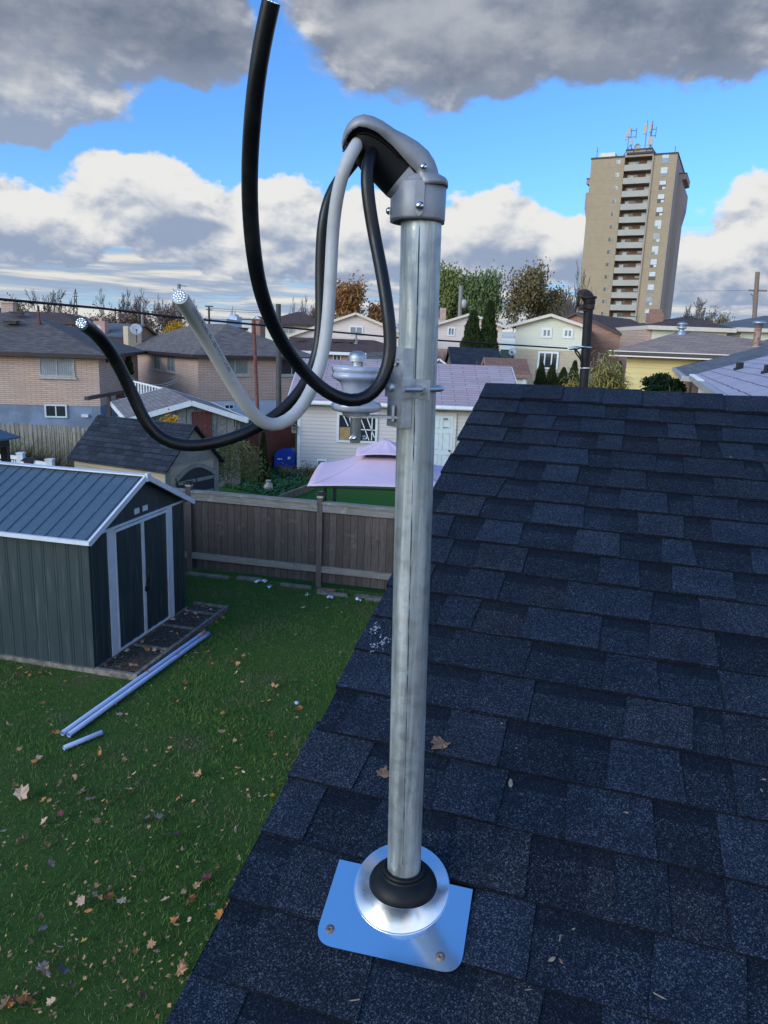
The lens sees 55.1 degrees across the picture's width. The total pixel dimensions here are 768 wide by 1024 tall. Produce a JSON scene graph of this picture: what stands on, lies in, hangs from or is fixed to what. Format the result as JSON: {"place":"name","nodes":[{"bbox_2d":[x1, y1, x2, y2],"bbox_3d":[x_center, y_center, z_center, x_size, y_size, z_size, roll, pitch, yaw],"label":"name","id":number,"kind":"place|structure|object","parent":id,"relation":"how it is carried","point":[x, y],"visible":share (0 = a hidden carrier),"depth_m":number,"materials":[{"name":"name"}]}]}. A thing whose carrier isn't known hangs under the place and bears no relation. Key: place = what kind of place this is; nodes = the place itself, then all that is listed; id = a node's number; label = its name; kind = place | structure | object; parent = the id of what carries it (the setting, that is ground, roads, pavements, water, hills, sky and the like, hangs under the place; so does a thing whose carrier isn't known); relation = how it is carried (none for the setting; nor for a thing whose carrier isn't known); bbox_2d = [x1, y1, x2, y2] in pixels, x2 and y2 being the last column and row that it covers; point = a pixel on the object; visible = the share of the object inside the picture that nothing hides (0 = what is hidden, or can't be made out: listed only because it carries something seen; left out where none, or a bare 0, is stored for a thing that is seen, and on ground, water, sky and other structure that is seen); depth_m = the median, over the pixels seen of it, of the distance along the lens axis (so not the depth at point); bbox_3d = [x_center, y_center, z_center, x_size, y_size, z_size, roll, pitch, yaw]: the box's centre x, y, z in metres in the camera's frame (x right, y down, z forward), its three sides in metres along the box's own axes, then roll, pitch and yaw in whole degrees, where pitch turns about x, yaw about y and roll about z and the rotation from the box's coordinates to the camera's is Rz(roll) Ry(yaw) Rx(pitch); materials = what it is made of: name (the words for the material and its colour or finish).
{"place":"outdoors","nodes":[
{"label":"outdoors","id":0,"kind":"place"},
{"bbox_2d":[0,310,96,327],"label":"brick house","id":1,"kind":"structure","parent":0,"point":[66,319],"depth_m":62.35,"materials":[{"name":"brown"}]},
{"bbox_2d":[67,415,224,490],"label":"resin shed","id":2,"kind":"structure","parent":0,"point":[114,443],"depth_m":17.71,"materials":[{"name":"black"}]},
{"bbox_2d":[177,467,213,490],"bbox_3d":[-4.557,-0.406,17.901,0.020,1.390,1.360,8,14,25],"label":"door","id":3,"kind":"structure","parent":2,"relation":"in","point":[203,479],"depth_m":17.94,"materials":[{"name":"plastic"}]},
{"bbox_2d":[0,570,383,1023],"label":"lawn","id":4,"kind":"structure","parent":0,"point":[75,1008],"depth_m":7.40,"materials":[{"name":"plant"}]},
{"bbox_2d":[13,784,28,800],"bbox_3d":[-3.561,2.745,7.220,0.145,0.057,0.202,1,34,-20],"label":"fallen leaf","id":5,"kind":"object","parent":4,"relation":"on","point":[20,793],"visible":1,"depth_m":7.23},
{"bbox_2d":[63,730,102,749],"bbox_3d":[-3.378,2.561,8.268,0.056,0.056,0.453,12,16,38],"label":"pvc pipe","id":6,"kind":"object","parent":4,"relation":"on","point":[82,740],"visible":1,"depth_m":8.24,"materials":[{"name":"grey plastic"}]},
{"bbox_2d":[0,461,194,673],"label":"metal shed","id":7,"kind":"structure","parent":4,"relation":"on","point":[92,569],"depth_m":10.18,"materials":[{"name":"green metal"}]},
{"bbox_2d":[114,519,146,650],"bbox_3d":[-3.662,1.048,10.646,0.025,1.790,0.698,5,13,13],"label":"shed door","id":8,"kind":"structure","parent":7,"relation":"in","point":[128,539],"depth_m":10.65,"materials":[{"name":"green metal"}]},
{"bbox_2d":[142,509,170,632],"bbox_3d":[-3.495,0.902,11.316,0.025,1.790,0.698,5,13,13],"label":"shed door","id":9,"kind":"structure","parent":7,"relation":"in","point":[155,526],"depth_m":11.34,"materials":[{"name":"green metal"}]},
{"bbox_2d":[60,630,205,735],"bbox_3d":[-3.225,2.193,9.898,0.068,0.068,3.223,6,13,15],"label":"pvc pipe","id":10,"kind":"object","parent":4,"relation":"on","point":[66,730],"visible":0.93,"depth_m":9.46,"materials":[{"name":"grey plastic"}]},
{"bbox_2d":[66,632,210,736],"bbox_3d":[-3.143,2.205,9.860,0.068,0.068,3.203,6,13,15],"label":"pvc pipe","id":11,"kind":"object","parent":4,"relation":"on","point":[84,723],"visible":1,"depth_m":9.49,"materials":[{"name":"grey plastic"}]},
{"bbox_2d":[95,602,228,679],"bbox_3d":[-3.269,1.889,11.209,0.635,0.090,2.804,5,13,13],"label":"timber frame","id":12,"kind":"object","parent":4,"relation":"on","point":[166,641],"visible":0.93,"depth_m":10.98,"materials":[{"name":"wood"}]},
{"bbox_2d":[0,586,359,1018],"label":"leaf litter","id":13,"kind":"object","parent":4,"relation":"on","point":[113,958],"visible":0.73,"depth_m":5.94,"materials":[{"name":"plant"}]},
{"bbox_2d":[183,480,194,571],"bbox_3d":[-3.750,0.287,14.235,0.156,1.830,0.159,5,13,13],"label":"garden post","id":14,"kind":"object","parent":4,"relation":"on","point":[188,489],"visible":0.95,"depth_m":14.19,"materials":[{"name":"brown wood"}]},
{"bbox_2d":[173,487,186,566],"bbox_3d":[-5.031,0.212,14.539,2.536,1.545,0.150,5,13,13],"label":"wooden fence","id":15,"kind":"object","parent":14,"relation":"attached to","point":[182,490],"visible":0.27,"depth_m":14.26,"materials":[{"name":"wood"}]},
{"bbox_2d":[190,489,316,580],"bbox_3d":[-2.469,0.443,13.964,2.536,1.545,0.150,5,13,13],"label":"wooden fence","id":16,"kind":"object","parent":14,"relation":"attached to","point":[272,536],"visible":0.93,"depth_m":13.93,"materials":[{"name":"wood"}]},
{"bbox_2d":[186,572,229,579],"bbox_3d":[-3.401,1.220,14.187,0.888,0.060,0.097,5,13,12],"label":"edging stone","id":17,"kind":"object","parent":4,"relation":"on","point":[218,576],"visible":1,"depth_m":14.15,"materials":[{"name":"stone"}]},
{"bbox_2d":[280,582,312,588],"bbox_3d":[-1.645,1.380,13.785,0.623,0.060,0.082,5,13,13],"label":"edging stone","id":18,"kind":"object","parent":4,"relation":"on","point":[296,585],"visible":1,"depth_m":13.76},
{"bbox_2d":[315,491,325,587],"bbox_3d":[-1.188,0.518,13.659,0.156,1.830,0.159,5,13,13],"label":"fence post","id":19,"kind":"object","parent":4,"relation":"on","point":[320,495],"visible":1,"depth_m":13.60,"materials":[{"name":"brown wood"}]},
{"bbox_2d":[316,590,348,597],"bbox_3d":[-0.938,1.487,13.433,0.622,0.060,0.087,5,13,13],"label":"edging stone","id":20,"kind":"object","parent":4,"relation":"on","point":[337,594],"visible":1,"depth_m":13.40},
{"bbox_2d":[165,383,767,1023],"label":"house","id":21,"kind":"structure","parent":4,"relation":"on","point":[599,611],"depth_m":1.66,"materials":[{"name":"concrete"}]},
{"bbox_2d":[318,845,472,971],"bbox_3d":[0.029,0.715,1.390,0.269,0.112,0.215,5,13,14],"label":"roof flashing","id":22,"kind":"object","parent":21,"relation":"on","point":[373,907],"visible":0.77,"depth_m":1.34,"materials":[{"name":"metal"}]},
{"bbox_2d":[342,114,447,878],"bbox_3d":[0.003,0.083,1.238,0.180,1.354,0.106,2,13,0],"label":"service mast","id":23,"kind":"object","parent":22,"relation":"on","point":[410,182],"visible":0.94,"depth_m":1.18,"materials":[{"name":"metal"}]},
{"bbox_2d":[74,162,357,451],"bbox_3d":[-0.251,-0.324,1.128,0.436,0.463,0.094,-6,15,-32],"label":"black cable","id":24,"kind":"object","parent":23,"relation":"attached to","point":[103,342],"visible":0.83,"depth_m":1.15,"materials":[{"name":"rubber"}]},
{"bbox_2d":[172,137,361,430],"bbox_3d":[-0.157,-0.321,0.996,0.072,0.433,0.364,11,15,33],"label":"white cable","id":25,"kind":"object","parent":23,"relation":"hanging from","point":[192,316],"visible":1,"depth_m":1.07,"materials":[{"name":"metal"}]},
{"bbox_2d":[241,0,396,406],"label":"black cable","id":26,"kind":"object","parent":23,"relation":"attached to","point":[261,49],"visible":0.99,"depth_m":0.94,"materials":[{"name":"rubber"}]},
{"bbox_2d":[331,348,443,442],"bbox_3d":[0.009,-0.183,1.160,0.184,0.149,0.101,-2,14,-19],"label":"insulator rack","id":27,"kind":"object","parent":23,"relation":"attached to","point":[403,387],"visible":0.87,"depth_m":1.14,"materials":[{"name":"metal"}]},
{"bbox_2d":[431,736,449,748],"bbox_3d":[0.130,0.530,1.692,0.048,0.014,0.041,2,13,0],"label":"dry leaf","id":28,"kind":"object","parent":21,"relation":"on","point":[439,742],"visible":1,"depth_m":1.69,"materials":[{"name":"plant"}]},
{"bbox_2d":[569,289,596,386],"bbox_3d":[1.417,-1.115,5.323,0.173,0.956,0.103,2,13,0],"label":"old service mast","id":29,"kind":"object","parent":21,"relation":"on","point":[588,298],"visible":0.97,"depth_m":5.26,"materials":[{"name":"metal"}]},
{"bbox_2d":[0,298,567,348],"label":"service drop","id":30,"kind":"object","parent":29,"relation":"attached to","point":[78,306],"visible":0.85,"depth_m":3.68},
{"bbox_2d":[47,456,394,592],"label":"next lawn","id":31,"kind":"structure","parent":0,"point":[376,497],"depth_m":21.84,"materials":[{"name":"plant"}]},
{"bbox_2d":[0,430,20,461],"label":"dark gazebo","id":32,"kind":"object","parent":31,"relation":"on","point":[6,437],"visible":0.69,"depth_m":12.54,"materials":[{"name":"blue metal"}]},
{"bbox_2d":[0,452,55,465],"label":"patio chairs","id":33,"kind":"object","parent":31,"relation":"on","point":[19,456],"visible":0.3,"depth_m":18.12,"materials":[{"name":"plastic"}]},
{"bbox_2d":[10,440,75,466],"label":"ornamental grass","id":34,"kind":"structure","parent":31,"relation":"on","point":[37,455],"depth_m":22.70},
{"bbox_2d":[0,423,87,466],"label":"picket fence","id":35,"kind":"object","parent":31,"relation":"on","point":[46,432],"visible":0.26,"depth_m":23.92,"materials":[{"name":"wood"}]},
{"bbox_2d":[110,387,248,486],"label":"grey garage","id":36,"kind":"structure","parent":31,"relation":"on","point":[160,402],"depth_m":22.32,"materials":[{"name":"brown"}]},
{"bbox_2d":[191,412,211,437],"bbox_3d":[-5.501,-1.895,22.284,0.594,2.274,0.045,-4,14,-24],"label":"door","id":37,"kind":"structure","parent":36,"relation":"in","point":[198,418],"depth_m":22.11,"materials":[{"name":"wood"}]},
{"bbox_2d":[216,440,269,487],"bbox_3d":[-3.966,-1.345,19.813,1.681,1.338,1.731,-5,14,-27],"label":"weeping shrub","id":38,"kind":"object","parent":31,"relation":"on","point":[243,451],"visible":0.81,"depth_m":19.52,"materials":[{"name":"green plant"}]},
{"bbox_2d":[241,318,262,462],"bbox_3d":[-4.217,-3.608,23.831,0.785,5.126,0.126,2,13,0],"label":"clothesline pole","id":39,"kind":"object","parent":31,"relation":"on","point":[255,373],"visible":0.61,"depth_m":23.57,"materials":[{"name":"metal"}]},
{"bbox_2d":[223,471,309,496],"bbox_3d":[-3.923,-0.932,23.244,2.936,0.310,3.582,2,13,0],"label":"vegetable patch","id":40,"kind":"object","parent":31,"relation":"on","point":[297,479],"visible":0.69,"depth_m":22.96,"materials":[{"name":"green plant"}]},
{"bbox_2d":[240,422,295,474],"bbox_3d":[-4.505,-2.078,24.973,0.100,1.610,6.090,7,14,21],"label":"red fence","id":41,"kind":"object","parent":31,"relation":"on","point":[277,440],"visible":0.14,"depth_m":26.33,"materials":[{"name":"wood"}]},
{"bbox_2d":[274,447,296,469],"bbox_3d":[-3.526,-1.913,26.360,0.740,0.744,0.616,2,13,0],"label":"blue tank","id":42,"kind":"object","parent":31,"relation":"on","point":[288,456],"visible":0.85,"depth_m":26.08,"materials":[{"name":"plastic"}]},
{"bbox_2d":[278,484,313,497],"bbox_3d":[-2.600,-0.593,21.955,0.100,0.200,2.095,7,14,19],"label":"garden edging","id":43,"kind":"object","parent":31,"relation":"on","point":[297,491],"visible":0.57,"depth_m":21.83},
{"bbox_2d":[276,459,316,477],"bbox_3d":[-3.029,-1.625,25.609,1.602,0.656,1.822,2,13,0],"label":"weedy strip","id":44,"kind":"object","parent":31,"relation":"on","point":[300,471],"visible":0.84,"depth_m":25.27,"materials":[{"name":"green plant"}]},
{"bbox_2d":[307,439,442,501],"bbox_3d":[-0.004,-0.362,16.200,3.050,2.505,3.050,2,13,0],"label":"garden canopy","id":45,"kind":"object","parent":31,"relation":"on","point":[373,464],"visible":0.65,"depth_m":15.30,"materials":[{"name":"pink fabric"}]},
{"bbox_2d":[288,358,517,471],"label":"pale garage","id":46,"kind":"structure","parent":31,"relation":"on","point":[323,430],"depth_m":25.59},
{"bbox_2d":[336,412,377,443],"bbox_3d":[-0.929,-2.902,25.476,1.413,1.025,0.050,2,13,0],"label":"window","id":47,"kind":"structure","parent":46,"relation":"in","point":[369,426],"depth_m":25.48,"materials":[{"name":"white paint"}]},
{"bbox_2d":[434,412,456,465],"bbox_3d":[1.938,-2.312,25.561,1.060,2.289,0.096,2,13,0],"label":"door","id":48,"kind":"structure","parent":46,"relation":"in","point":[445,432],"depth_m":25.50,"materials":[{"name":"beige"}]},
{"bbox_2d":[560,349,633,388],"bbox_3d":[5.816,-2.142,20.293,1.808,4.593,4.049,9,15,28],"label":"bamboo","id":49,"kind":"object","parent":31,"relation":"on","point":[603,379],"visible":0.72,"depth_m":20.28,"materials":[{"name":"plant"}]},
{"bbox_2d":[664,379,687,391],"bbox_3d":[9.095,-2.338,23.491,0.689,3.802,0.597,2,13,0],"label":"shrub","id":50,"kind":"object","parent":31,"relation":"on","point":[680,387],"visible":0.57,"depth_m":22.97,"materials":[{"name":"green plant"}]},
{"bbox_2d":[689,356,767,395],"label":"lavender roofed house","id":51,"kind":"structure","parent":31,"relation":"on","point":[748,378],"depth_m":11.19,"materials":[{"name":"purple"}]},
{"bbox_2d":[203,318,239,326],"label":"warehouse","id":52,"kind":"structure","parent":0,"point":[234,325],"depth_m":213.61,"materials":[{"name":"white paint"}]},
{"bbox_2d":[251,316,264,336],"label":"distant house","id":53,"kind":"structure","parent":0,"point":[260,330],"depth_m":116.77,"materials":[{"name":"brown brick"}]},
{"bbox_2d":[15,349,513,592],"bbox_3d":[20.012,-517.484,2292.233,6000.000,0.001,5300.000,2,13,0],"label":"ground","id":54,"kind":"structure","parent":0,"point":[504,353],"depth_m":34.21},
{"bbox_2d":[16,289,50,311],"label":"bare tree","id":55,"kind":"object","parent":54,"relation":"on","point":[29,304],"visible":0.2,"depth_m":92.49,"materials":[{"name":"brown plant"}]},
{"bbox_2d":[40,288,77,315],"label":"bare tree","id":56,"kind":"object","parent":54,"relation":"on","point":[54,301],"visible":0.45,"depth_m":96.05,"materials":[{"name":"brown plant"}]},
{"bbox_2d":[0,301,145,432],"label":"brick house","id":57,"kind":"structure","parent":54,"relation":"on","point":[52,373],"depth_m":33.23,"materials":[{"name":"brown"}]},
{"bbox_2d":[44,404,67,417],"bbox_3d":[-14.840,-4.565,33.293,0.958,0.595,0.050,0,13,-10],"label":"window","id":58,"kind":"structure","parent":57,"relation":"in","point":[51,410],"depth_m":33.29,"materials":[{"name":"plastic"}]},
{"bbox_2d":[37,357,76,379],"bbox_3d":[-14.622,-6.464,32.863,1.664,1.050,0.090,0,13,-10],"label":"window","id":59,"kind":"structure","parent":57,"relation":"in","point":[49,367],"depth_m":32.89,"materials":[{"name":"glass"}]},
{"bbox_2d":[80,310,120,322],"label":"leafy tree","id":60,"kind":"object","parent":54,"relation":"on","point":[108,319],"visible":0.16,"depth_m":83.70,"materials":[{"name":"brown plant"}]},
{"bbox_2d":[84,390,124,415],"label":"timber beam","id":61,"kind":"structure","parent":54,"relation":"on","point":[108,395],"depth_m":26.72,"materials":[{"name":"wood"}]},
{"bbox_2d":[93,318,157,339],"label":"brick house","id":62,"kind":"structure","parent":54,"relation":"on","point":[112,330],"depth_m":55.42,"materials":[{"name":"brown brick"}]},
{"bbox_2d":[113,304,165,334],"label":"leafy tree","id":63,"kind":"object","parent":54,"relation":"on","point":[125,318],"visible":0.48,"depth_m":83.57,"materials":[{"name":"brown plant"}]},
{"bbox_2d":[131,289,147,318],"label":"bare tree","id":64,"kind":"object","parent":54,"relation":"on","point":[138,301],"visible":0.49,"depth_m":84.89,"materials":[{"name":"brown plant"}]},
{"bbox_2d":[150,300,188,332],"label":"leafy tree","id":65,"kind":"object","parent":54,"relation":"on","point":[168,311],"visible":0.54,"depth_m":84.72,"materials":[{"name":"brown plant"}]},
{"bbox_2d":[160,319,185,332],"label":"leafy tree","id":66,"kind":"object","parent":54,"relation":"on","point":[174,327],"visible":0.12,"depth_m":59.26,"materials":[{"name":"yellow plant"}]},
{"bbox_2d":[123,324,310,419],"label":"brick house","id":67,"kind":"structure","parent":54,"relation":"on","point":[180,354],"depth_m":41.89,"materials":[{"name":"brown"}]},
{"bbox_2d":[153,354,161,371],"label":"window","id":68,"kind":"structure","parent":67,"relation":"in","point":[157,358],"depth_m":43.81,"materials":[{"name":"glass"}]},
{"bbox_2d":[166,356,175,373],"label":"window","id":69,"kind":"structure","parent":67,"relation":"in","point":[170,359],"depth_m":42.14,"materials":[{"name":"glass"}]},
{"bbox_2d":[227,359,249,376],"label":"window","id":70,"kind":"structure","parent":67,"relation":"in","point":[240,367],"depth_m":40.81,"materials":[{"name":"glass"}]},
{"bbox_2d":[281,360,294,376],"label":"window","id":71,"kind":"structure","parent":67,"relation":"in","point":[286,370],"depth_m":42.55,"materials":[{"name":"glass"}]},
{"bbox_2d":[257,431,270,481],"bbox_3d":[-3.853,-1.745,23.634,0.500,1.704,0.490,2,13,0],"label":"conifer","id":72,"kind":"object","parent":54,"relation":"on","point":[263,448],"visible":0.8,"depth_m":23.56,"materials":[{"name":"green plant"}]},
{"bbox_2d":[276,304,280,406],"bbox_3d":[-3.810,-4.562,26.687,0.241,5.743,0.207,2,13,0],"label":"utility pole","id":73,"kind":"object","parent":54,"relation":"on","point":[278,368],"visible":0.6,"depth_m":26.49,"materials":[{"name":"wood"}]},
{"bbox_2d":[259,312,314,339],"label":"cream house","id":74,"kind":"structure","parent":54,"relation":"on","point":[300,319],"depth_m":58.43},
{"bbox_2d":[287,312,398,346],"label":"gabled house","id":75,"kind":"structure","parent":54,"relation":"on","point":[356,322],"depth_m":50.47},
{"bbox_2d":[289,332,397,359],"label":"house","id":76,"kind":"structure","parent":54,"relation":"on","point":[341,349],"depth_m":46.38,"materials":[{"name":"brick"}]},
{"bbox_2d":[334,270,398,327],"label":"leafy tree","id":77,"kind":"object","parent":54,"relation":"on","point":[349,299],"visible":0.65,"depth_m":74.91,"materials":[{"name":"orange plant"}]},
{"bbox_2d":[439,259,478,319],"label":"leafy tree","id":78,"kind":"object","parent":54,"relation":"on","point":[451,280],"visible":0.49,"depth_m":82.50,"materials":[{"name":"green plant"}]},
{"bbox_2d":[459,309,481,347],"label":"conifer","id":79,"kind":"object","parent":54,"relation":"on","point":[472,332],"visible":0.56,"depth_m":40.44,"materials":[{"name":"green plant"}]},
{"bbox_2d":[444,347,500,364],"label":"black roofed shed","id":80,"kind":"structure","parent":54,"relation":"on","point":[464,355],"depth_m":38.35,"materials":[{"name":"grey"}]},
{"bbox_2d":[452,259,507,323],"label":"leafy tree","id":81,"kind":"object","parent":54,"relation":"on","point":[480,291],"visible":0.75,"depth_m":81.39,"materials":[{"name":"green plant"}]},
{"bbox_2d":[479,300,499,351],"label":"conifer","id":82,"kind":"object","parent":54,"relation":"on","point":[489,330],"visible":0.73,"depth_m":40.40,"materials":[{"name":"green plant"}]},
{"bbox_2d":[481,357,531,383],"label":"brown roofed shed","id":83,"kind":"structure","parent":54,"relation":"on","point":[522,371],"depth_m":31.03,"materials":[{"name":"beige"}]},
{"bbox_2d":[495,256,573,336],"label":"leafy tree","id":84,"kind":"object","parent":54,"relation":"on","point":[532,295],"visible":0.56,"depth_m":79.77,"materials":[{"name":"green plant"}]},
{"bbox_2d":[533,361,546,384],"bbox_3d":[6.848,-4.651,32.734,0.664,4.028,0.680,-7,16,-35],"label":"conifer","id":85,"kind":"object","parent":54,"relation":"on","point":[540,378],"visible":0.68,"depth_m":32.28,"materials":[{"name":"green plant"}]},
{"bbox_2d":[510,314,582,383],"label":"cream house","id":86,"kind":"structure","parent":54,"relation":"on","point":[551,330],"depth_m":42.29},
{"bbox_2d":[537,351,558,369],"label":"window","id":87,"kind":"structure","parent":86,"relation":"in","point":[547,358],"depth_m":42.46,"materials":[{"name":"white paint"}]},
{"bbox_2d":[545,363,557,384],"bbox_3d":[7.329,-4.614,32.751,0.664,3.985,0.706,-4,14,-26],"label":"conifer","id":88,"kind":"object","parent":54,"relation":"on","point":[552,378],"visible":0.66,"depth_m":32.29,"materials":[{"name":"green plant"}]},
{"bbox_2d":[557,366,568,386],"bbox_3d":[7.841,-4.521,32.748,0.682,3.844,0.688,2,13,0],"label":"conifer","id":89,"kind":"object","parent":54,"relation":"on","point":[563,375],"visible":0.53,"depth_m":32.29,"materials":[{"name":"green plant"}]},
{"bbox_2d":[550,285,581,316],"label":"bare tree","id":90,"kind":"object","parent":54,"relation":"on","point":[558,313],"visible":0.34,"depth_m":71.65,"materials":[{"name":"brown plant"}]},
{"bbox_2d":[568,360,578,386],"bbox_3d":[8.319,-4.658,32.709,0.696,4.164,0.712,2,13,0],"label":"conifer","id":91,"kind":"object","parent":54,"relation":"on","point":[573,368],"visible":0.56,"depth_m":32.26,"materials":[{"name":"green plant"}]},
{"bbox_2d":[561,259,592,316],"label":"bare tree","id":92,"kind":"object","parent":54,"relation":"on","point":[570,303],"visible":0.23,"depth_m":57.56,"materials":[{"name":"brown plant"}]},
{"bbox_2d":[554,312,638,373],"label":"brown brick house","id":93,"kind":"structure","parent":54,"relation":"on","point":[606,334],"depth_m":49.60,"materials":[{"name":"brick"}]},
{"bbox_2d":[639,372,679,390],"bbox_3d":[8.903,-2.538,23.911,1.552,3.991,1.245,5,13,12],"label":"shrub","id":94,"kind":"object","parent":54,"relation":"on","point":[659,381],"visible":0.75,"depth_m":23.36,"materials":[{"name":"green plant"}]},
{"bbox_2d":[616,309,736,372],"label":"ivory house","id":95,"kind":"structure","parent":54,"relation":"on","point":[655,325],"depth_m":44.79,"materials":[{"name":"beige"}]},
{"bbox_2d":[609,322,767,390],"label":"yellow house","id":96,"kind":"structure","parent":54,"relation":"on","point":[665,353],"depth_m":28.91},
{"bbox_2d":[677,297,707,320],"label":"bare tree","id":97,"kind":"object","parent":54,"relation":"on","point":[699,310],"visible":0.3,"depth_m":76.17,"materials":[{"name":"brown plant"}]},
{"bbox_2d":[701,306,734,323],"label":"leafy tree","id":98,"kind":"object","parent":54,"relation":"on","point":[723,319],"visible":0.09,"depth_m":74.39,"materials":[{"name":"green plant"}]},
{"bbox_2d":[672,321,767,392],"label":"grey roofed house","id":99,"kind":"structure","parent":54,"relation":"on","point":[682,373],"depth_m":22.38,"materials":[{"name":"stone"}]},
{"bbox_2d":[748,272,766,317],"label":"utility pole","id":100,"kind":"object","parent":54,"relation":"on","point":[756,290],"visible":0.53,"depth_m":66.86,"materials":[{"name":"wood"}]},
{"bbox_2d":[0,0,767,349],"label":"sky","id":101,"kind":"structure","parent":0,"point":[121,121],"materials":[{"name":"blue"}]},
{"bbox_2d":[437,308,507,360],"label":"gabled house","id":102,"kind":"structure","parent":0,"point":[452,329],"depth_m":53.41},
{"bbox_2d":[579,144,689,322],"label":"apartment tower","id":103,"kind":"structure","parent":0,"point":[636,200],"depth_m":129.34,"materials":[{"name":"beige concrete"}]},
{"bbox_2d":[719,316,767,339],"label":"ivory house","id":104,"kind":"structure","parent":0,"point":[745,328],"depth_m":44.98,"materials":[{"name":"beige"}]},
{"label":"garden post","id":105,"kind":"object","parent":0,"visible":0},
{"bbox_2d":[321,501,394,588],"bbox_3d":[0.093,0.673,13.389,2.536,1.545,0.150,5,13,13],"label":"wooden fence","id":106,"kind":"object","parent":105,"relation":"attached to","point":[358,545],"visible":0.62,"depth_m":13.49,"materials":[{"name":"wood"}]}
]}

